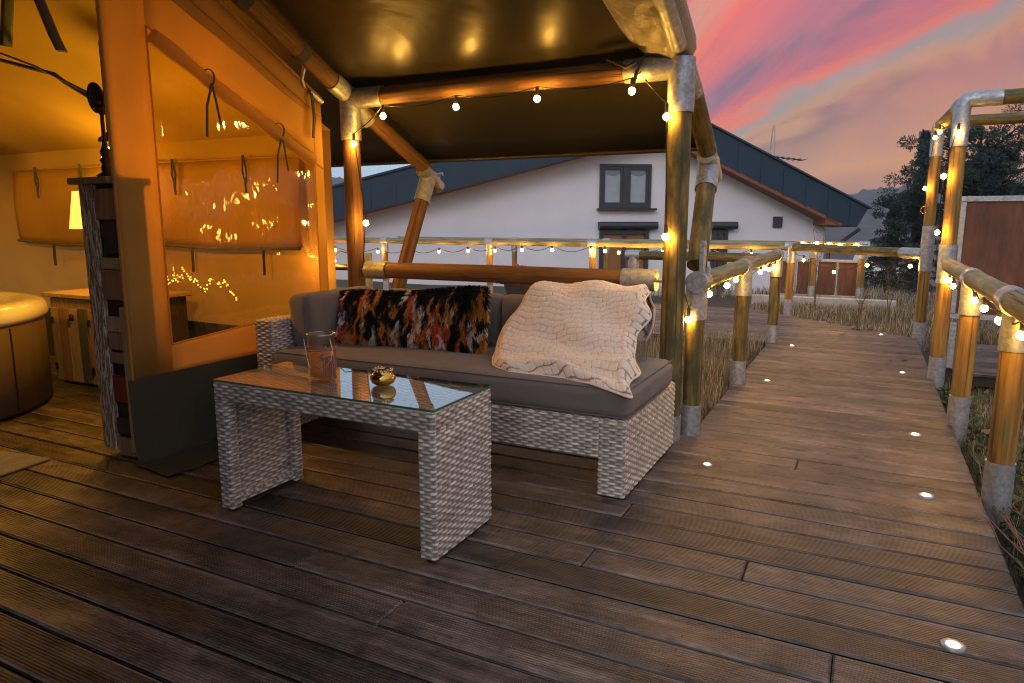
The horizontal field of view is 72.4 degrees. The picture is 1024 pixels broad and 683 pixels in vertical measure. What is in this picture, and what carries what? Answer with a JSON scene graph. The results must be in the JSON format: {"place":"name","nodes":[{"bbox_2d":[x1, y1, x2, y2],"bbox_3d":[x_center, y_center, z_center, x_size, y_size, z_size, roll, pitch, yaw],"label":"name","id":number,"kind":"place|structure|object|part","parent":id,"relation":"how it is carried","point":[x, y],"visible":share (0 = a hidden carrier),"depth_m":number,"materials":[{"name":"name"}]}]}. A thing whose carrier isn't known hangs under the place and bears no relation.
{"place":"outdoors","nodes":[
{"label":"outdoors","id":0,"kind":"place"},
{"bbox_2d":[0,261,1023,682],"bbox_3d":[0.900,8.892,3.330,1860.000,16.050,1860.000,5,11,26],"label":"ground","id":1,"kind":"structure","parent":0,"point":[724,301],"depth_m":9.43,"materials":[{"name":"beige plant"}]},
{"bbox_2d":[334,237,789,292],"bbox_3d":[0.015,-1.092,11.270,8.276,1.120,0.139,5,11,26],"label":"handrail","id":2,"kind":"object","parent":1,"relation":"on","point":[488,243],"visible":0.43,"depth_m":10.84,"materials":[{"name":"brown wood"}]},
{"bbox_2d":[335,246,751,253],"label":"string lights","id":3,"kind":"object","parent":2,"relation":"hanging from","point":[605,250],"visible":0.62,"depth_m":10.80,"materials":[{"name":"white"}]},
{"bbox_2d":[332,123,871,295],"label":"house","id":4,"kind":"structure","parent":1,"relation":"on","point":[760,194],"depth_m":17.69,"materials":[{"name":"white paint"}]},
{"bbox_2d":[598,229,648,269],"bbox_3d":[2.874,-1.909,18.104,1.280,1.970,0.102,-1,10,-5],"label":"door","id":5,"kind":"structure","parent":4,"relation":"in","point":[616,261],"depth_m":18.01,"materials":[{"name":"brown wood"}]},
{"bbox_2d":[597,164,656,209],"bbox_3d":[2.918,-3.904,17.712,1.520,1.145,0.210,-1,10,-5],"label":"window","id":6,"kind":"structure","parent":4,"relation":"in","point":[621,186],"depth_m":17.75,"materials":[{"name":"black glass"}]},
{"bbox_2d":[710,229,728,294],"bbox_3d":[5.394,-1.946,18.321,0.420,1.970,0.102,-1,10,-5],"label":"door","id":7,"kind":"structure","parent":4,"relation":"in","point":[717,234],"depth_m":18.20,"materials":[{"name":"brown wood"}]},
{"bbox_2d":[769,125,774,155],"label":"lattice mast","id":8,"kind":"object","parent":4,"relation":"on","point":[773,139],"visible":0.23,"depth_m":54.45,"materials":[{"name":"metal"}]},
{"bbox_2d":[396,236,869,298],"bbox_3d":[1.577,-1.359,13.059,9.036,1.123,0.146,5,11,26],"label":"handrail","id":9,"kind":"object","parent":1,"relation":"on","point":[860,276],"visible":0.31,"depth_m":11.40,"materials":[{"name":"brown wood"}]},
{"bbox_2d":[780,258,858,298],"bbox_3d":[4.980,-1.036,11.477,1.300,0.625,0.050,5,11,26],"label":"fence panel","id":10,"kind":"object","parent":9,"relation":"attached to","point":[847,282],"visible":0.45,"depth_m":11.39,"materials":[{"name":"wood"}]},
{"bbox_2d":[798,242,866,245],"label":"string lights","id":11,"kind":"object","parent":9,"relation":"attached to","point":[833,243],"visible":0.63,"depth_m":11.11,"materials":[{"name":"white"}]},
{"bbox_2d":[648,335,764,348],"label":"deck joists","id":12,"kind":"object","parent":1,"relation":"on","point":[763,346],"depth_m":7.35,"materials":[{"name":"brown wood"}]},
{"bbox_2d":[0,356,1023,682],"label":"deck","id":13,"kind":"structure","parent":12,"relation":"on","point":[734,564],"depth_m":2.43,"materials":[{"name":"wood"}]},
{"bbox_2d":[0,450,50,476],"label":"door mat","id":14,"kind":"object","parent":13,"relation":"on","point":[11,462],"depth_m":3.52,"materials":[{"name":"beige fabric"}]},
{"bbox_2d":[0,291,53,419],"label":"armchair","id":15,"kind":"object","parent":13,"relation":"on","point":[26,382],"visible":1,"depth_m":4.41,"materials":[{"name":"leather"}]},
{"bbox_2d":[67,176,136,456],"bbox_3d":[-1.987,-0.117,3.558,0.312,1.390,0.220,5,11,26],"label":"shelf unit","id":16,"kind":"object","parent":13,"relation":"on","point":[96,198],"visible":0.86,"depth_m":3.47,"materials":[{"name":"wood"}]},
{"bbox_2d":[87,82,111,176],"bbox_3d":[-1.993,-1.027,3.411,0.102,0.453,0.100,5,11,26],"label":"candle stand","id":17,"kind":"object","parent":16,"relation":"on","point":[94,88],"visible":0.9,"depth_m":3.39,"materials":[{"name":"metal"}]},
{"bbox_2d":[0,52,94,96],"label":"cord","id":18,"kind":"object","parent":17,"relation":"attached to","point":[47,72],"visible":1,"depth_m":3.55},
{"bbox_2d":[0,58,100,104],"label":"cord","id":19,"kind":"object","parent":17,"relation":"attached to","point":[84,94],"visible":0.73,"depth_m":3.61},
{"bbox_2d":[41,288,191,385],"bbox_3d":[-2.957,-0.038,5.289,0.970,0.675,0.540,5,11,26],"label":"cabinet","id":20,"kind":"object","parent":13,"relation":"on","point":[72,326],"visible":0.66,"depth_m":5.18,"materials":[{"name":"wood"}]},
{"bbox_3d":[-3.265,0.029,5.175,0.434,0.550,0.052,5,11,26],"label":"door","id":21,"kind":"part","parent":20,"relation":"part of","materials":[{"name":"wood"}]},
{"bbox_2d":[69,191,82,228],"bbox_3d":[-3.104,-0.742,5.210,0.310,0.730,0.310,-3,10,-19],"label":"table lamp","id":22,"kind":"object","parent":20,"relation":"on","point":[75,222],"visible":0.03,"depth_m":5.04,"materials":[{"name":"yellow"}]},
{"bbox_3d":[-2.869,0.062,4.987,0.434,0.550,0.058,5,11,26],"label":"door","id":23,"kind":"part","parent":20,"relation":"part of","materials":[{"name":"wood"}]},
{"bbox_2d":[0,0,335,475],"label":"tent","id":24,"kind":"object","parent":13,"relation":"on","point":[218,131],"visible":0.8,"depth_m":4.49,"materials":[{"name":"beige fabric"}]},
{"bbox_2d":[97,41,108,147],"bbox_3d":[-2.312,-1.355,3.973,0.110,0.665,0.110,5,11,26],"label":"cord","id":25,"kind":"object","parent":24,"relation":"hanging from","point":[100,139],"visible":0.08,"depth_m":3.96,"materials":[{"name":"metal"}]},
{"bbox_2d":[168,267,237,299],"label":"fairy lights","id":26,"kind":"object","parent":24,"relation":"attached to","point":[177,276],"visible":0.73,"depth_m":5.19,"materials":[{"name":"gold metal"}]},
{"bbox_2d":[212,361,491,561],"bbox_3d":[-0.654,0.442,2.858,1.082,0.566,0.430,5,11,26],"label":"coffee table","id":27,"kind":"object","parent":13,"relation":"on","point":[258,411],"visible":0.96,"depth_m":2.71,"materials":[{"name":"grey wicker"}]},
{"bbox_2d":[303,331,336,379],"bbox_3d":[-0.769,0.058,2.860,0.150,0.186,0.128,5,11,26],"label":"lantern jar","id":28,"kind":"object","parent":27,"relation":"on","point":[322,364],"visible":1,"depth_m":2.83,"materials":[{"name":"clear glass"}]},
{"bbox_2d":[370,366,395,385],"bbox_3d":[-0.508,0.136,2.754,0.100,0.070,0.100,5,11,26],"label":"brass tealight","id":29,"kind":"object","parent":27,"relation":"on","point":[382,376],"visible":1,"depth_m":2.72,"materials":[{"name":"gold metal"}]},
{"bbox_2d":[255,286,675,499],"bbox_3d":[-0.292,0.154,3.842,2.208,0.802,0.881,5,11,26],"label":"sofa","id":30,"kind":"object","parent":13,"relation":"on","point":[627,443],"visible":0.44,"depth_m":3.28,"materials":[{"name":"grey wicker"}]},
{"bbox_2d":[334,285,491,353],"bbox_3d":[-0.595,-0.107,3.950,1.068,0.452,0.242,5,11,26],"label":"fur pillow","id":31,"kind":"object","parent":30,"relation":"on","point":[454,319],"visible":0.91,"depth_m":3.83,"materials":[{"name":"multicoloured fur"}]},
{"bbox_2d":[492,280,654,399],"bbox_3d":[0.310,-0.064,3.429,0.847,0.432,0.848,5,11,26],"label":"blanket","id":32,"kind":"object","parent":30,"relation":"on","point":[591,332],"visible":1,"depth_m":3.42,"materials":[{"name":"beige fabric"}]},
{"bbox_2d":[221,0,722,442],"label":"canopy","id":33,"kind":"object","parent":13,"relation":"on","point":[355,65],"visible":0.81,"depth_m":4.05,"materials":[{"name":"wood"}]},
{"bbox_2d":[351,71,640,267],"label":"string lights","id":34,"kind":"object","parent":33,"relation":"hanging from","point":[456,107],"visible":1,"depth_m":4.13,"materials":[{"name":"white glass"}]},
{"bbox_2d":[645,79,691,322],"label":"string lights","id":35,"kind":"object","parent":33,"relation":"attached to","point":[665,235],"visible":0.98,"depth_m":3.65,"materials":[{"name":"white glass"}]},
{"bbox_2d":[702,462,711,466],"bbox_3d":[0.977,0.615,3.507,0.053,0.014,0.053,5,11,26],"label":"floor light","id":36,"kind":"object","parent":13,"relation":"on","point":[706,464],"visible":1,"depth_m":3.50,"materials":[{"name":"white"}]},
{"bbox_2d":[917,492,933,498],"bbox_3d":[1.839,0.682,3.109,0.066,0.014,0.066,5,11,26],"label":"floor light","id":37,"kind":"object","parent":13,"relation":"on","point":[924,495],"visible":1,"depth_m":3.10,"materials":[{"name":"white glass"}]},
{"bbox_2d":[940,638,966,653],"bbox_3d":[1.266,0.870,2.009,0.066,0.014,0.066,5,11,26],"label":"floor light","id":38,"kind":"object","parent":13,"relation":"on","point":[956,646],"visible":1,"depth_m":2.00,"materials":[{"name":"glass"}]},
{"bbox_2d":[625,250,763,268],"bbox_3d":[1.945,-0.425,7.492,1.536,1.076,0.124,5,11,27],"label":"handrail","id":39,"kind":"object","parent":12,"relation":"on","point":[633,257],"visible":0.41,"depth_m":7.55,"materials":[{"name":"brown wood"}]},
{"bbox_2d":[680,249,783,436],"bbox_3d":[1.841,-0.105,5.505,0.139,1.115,3.676,5,11,27],"label":"handrail","id":40,"kind":"object","parent":1,"relation":"on","point":[698,284],"visible":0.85,"depth_m":4.30,"materials":[{"name":"brown wood"}]},
{"bbox_2d":[708,261,776,296],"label":"string lights","id":41,"kind":"object","parent":40,"relation":"hanging from","point":[735,279],"visible":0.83,"depth_m":5.05,"materials":[{"name":"white"}]},
{"bbox_2d":[812,223,825,308],"bbox_3d":[4.360,-1.029,9.958,0.210,1.301,0.287,5,11,26],"label":"dry stalk","id":42,"kind":"object","parent":1,"relation":"on","point":[818,268],"visible":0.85,"depth_m":9.97,"materials":[{"name":"brown plant"}]},
{"bbox_2d":[751,294,895,308],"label":"kerb","id":43,"kind":"structure","parent":1,"relation":"on","point":[755,298],"depth_m":11.04,"materials":[{"name":"concrete"}]},
{"bbox_2d":[783,242,899,315],"bbox_3d":[3.981,-0.598,8.392,0.120,1.115,2.260,-2,10,-14],"label":"handrail","id":44,"kind":"object","parent":1,"relation":"on","point":[793,248],"visible":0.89,"depth_m":8.84,"materials":[{"name":"brown wood"}]},
{"bbox_2d":[795,253,916,273],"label":"string lights","id":45,"kind":"object","parent":44,"relation":"hanging from","point":[866,264],"visible":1,"depth_m":8.06,"materials":[{"name":"white"}]},
{"bbox_2d":[856,286,871,327],"bbox_3d":[4.354,-0.397,8.700,0.189,0.583,0.203,5,11,26],"label":"dry stalk","id":46,"kind":"object","parent":1,"relation":"on","point":[862,302],"visible":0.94,"depth_m":8.71,"materials":[{"name":"brown plant"}]},
{"bbox_2d":[880,264,905,327],"bbox_3d":[4.725,-0.548,8.745,0.285,0.832,0.194,5,11,26],"label":"dry stalk","id":47,"kind":"object","parent":1,"relation":"on","point":[887,298],"visible":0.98,"depth_m":8.73,"materials":[{"name":"brown plant"}]},
{"bbox_2d":[857,201,935,297],"bbox_3d":[10.533,-2.271,19.395,2.854,3.223,2.381,5,11,26],"label":"spruce tree","id":48,"kind":"object","parent":1,"relation":"on","point":[895,214],"visible":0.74,"depth_m":19.10,"materials":[{"name":"green plant"}]},
{"bbox_2d":[875,129,940,296],"bbox_3d":[13.020,-3.865,22.286,1.995,5.626,2.217,-9,13,-42],"label":"spruce tree","id":49,"kind":"object","parent":1,"relation":"on","point":[925,135],"visible":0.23,"depth_m":22.11,"materials":[{"name":"green plant"}]},
{"bbox_2d":[870,104,1023,236],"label":"pine tree","id":50,"kind":"object","parent":1,"relation":"on","point":[990,165],"visible":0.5,"depth_m":19.17,"materials":[{"name":"green plant"}]},
{"bbox_2d":[897,88,1023,397],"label":"pole frame","id":51,"kind":"object","parent":1,"relation":"on","point":[957,112],"visible":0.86,"depth_m":5.36,"materials":[{"name":"brown wood"}]},
{"bbox_2d":[923,123,960,261],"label":"string lights","id":52,"kind":"object","parent":51,"relation":"attached to","point":[943,177],"visible":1,"depth_m":5.23,"materials":[{"name":"white glass"}]},
{"bbox_2d":[949,374,995,387],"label":"side platform joists","id":53,"kind":"object","parent":1,"relation":"on","point":[984,382],"visible":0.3,"depth_m":5.77,"materials":[{"name":"brown wood"}]},
{"bbox_2d":[946,342,998,377],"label":"side platform","id":54,"kind":"structure","parent":53,"relation":"on","point":[986,361],"depth_m":6.29,"materials":[{"name":"wood"}]},
{"bbox_2d":[935,195,1023,367],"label":"privacy screen","id":55,"kind":"object","parent":54,"relation":"on","point":[990,241],"visible":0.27,"depth_m":5.70,"materials":[{"name":"wood"}]},
{"bbox_2d":[939,385,1023,584],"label":"weeds","id":56,"kind":"object","parent":1,"relation":"on","point":[982,432],"visible":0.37,"depth_m":3.93,"materials":[{"name":"brown plant"}]},
{"bbox_2d":[942,259,1023,533],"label":"handrail","id":57,"kind":"object","parent":1,"relation":"on","point":[1006,300],"visible":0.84,"depth_m":3.01,"materials":[{"name":"brown wood"}]},
{"bbox_2d":[946,274,1023,339],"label":"string lights","id":58,"kind":"object","parent":57,"relation":"hanging from","point":[985,308],"visible":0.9,"depth_m":3.56,"materials":[{"name":"white"}]},
{"bbox_2d":[978,480,1023,569],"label":"grass","id":59,"kind":"structure","parent":1,"relation":"on","point":[1013,530],"depth_m":2.78,"materials":[{"name":"brown plant"}]},
{"bbox_2d":[336,287,969,473],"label":"path","id":60,"kind":"structure","parent":0,"point":[829,389],"depth_m":4.83,"materials":[{"name":"wood"}]},
{"bbox_2d":[496,264,532,294],"bbox_3d":[0.129,-0.844,10.360,0.885,0.577,0.876,5,11,26],"label":"flower pot","id":61,"kind":"object","parent":60,"relation":"on","point":[521,289],"visible":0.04,"depth_m":10.16,"materials":[{"name":"ceramic"}]},
{"bbox_2d":[909,432,921,436],"bbox_3d":[2.303,0.530,4.000,0.066,0.014,0.066,5,11,26],"label":"floor light","id":62,"kind":"object","parent":60,"relation":"on","point":[915,434],"visible":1,"depth_m":3.99,"materials":[{"name":"white"}]},
{"bbox_2d":[332,177,1021,261],"bbox_3d":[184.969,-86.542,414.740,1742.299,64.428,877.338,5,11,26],"label":"hills","id":63,"kind":"structure","parent":0,"point":[868,225],"depth_m":366.54,"materials":[{"name":"green plant"}]},
{"bbox_2d":[331,0,1023,194],"label":"sky","id":64,"kind":"structure","parent":0,"point":[839,83],"materials":[{"name":"pink"}]},
{"bbox_2d":[856,272,936,297],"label":"road","id":65,"kind":"structure","parent":0,"point":[932,282],"depth_m":36.36,"materials":[{"name":"grey asphalt"}]},
{"bbox_2d":[853,255,898,278],"bbox_3d":[21.032,-4.340,40.748,1.760,1.420,4.025,2,10,12],"label":"parked car","id":66,"kind":"object","parent":65,"relation":"on","point":[870,259],"visible":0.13,"depth_m":39.84,"materials":[{"name":"white paint"}]}
]}

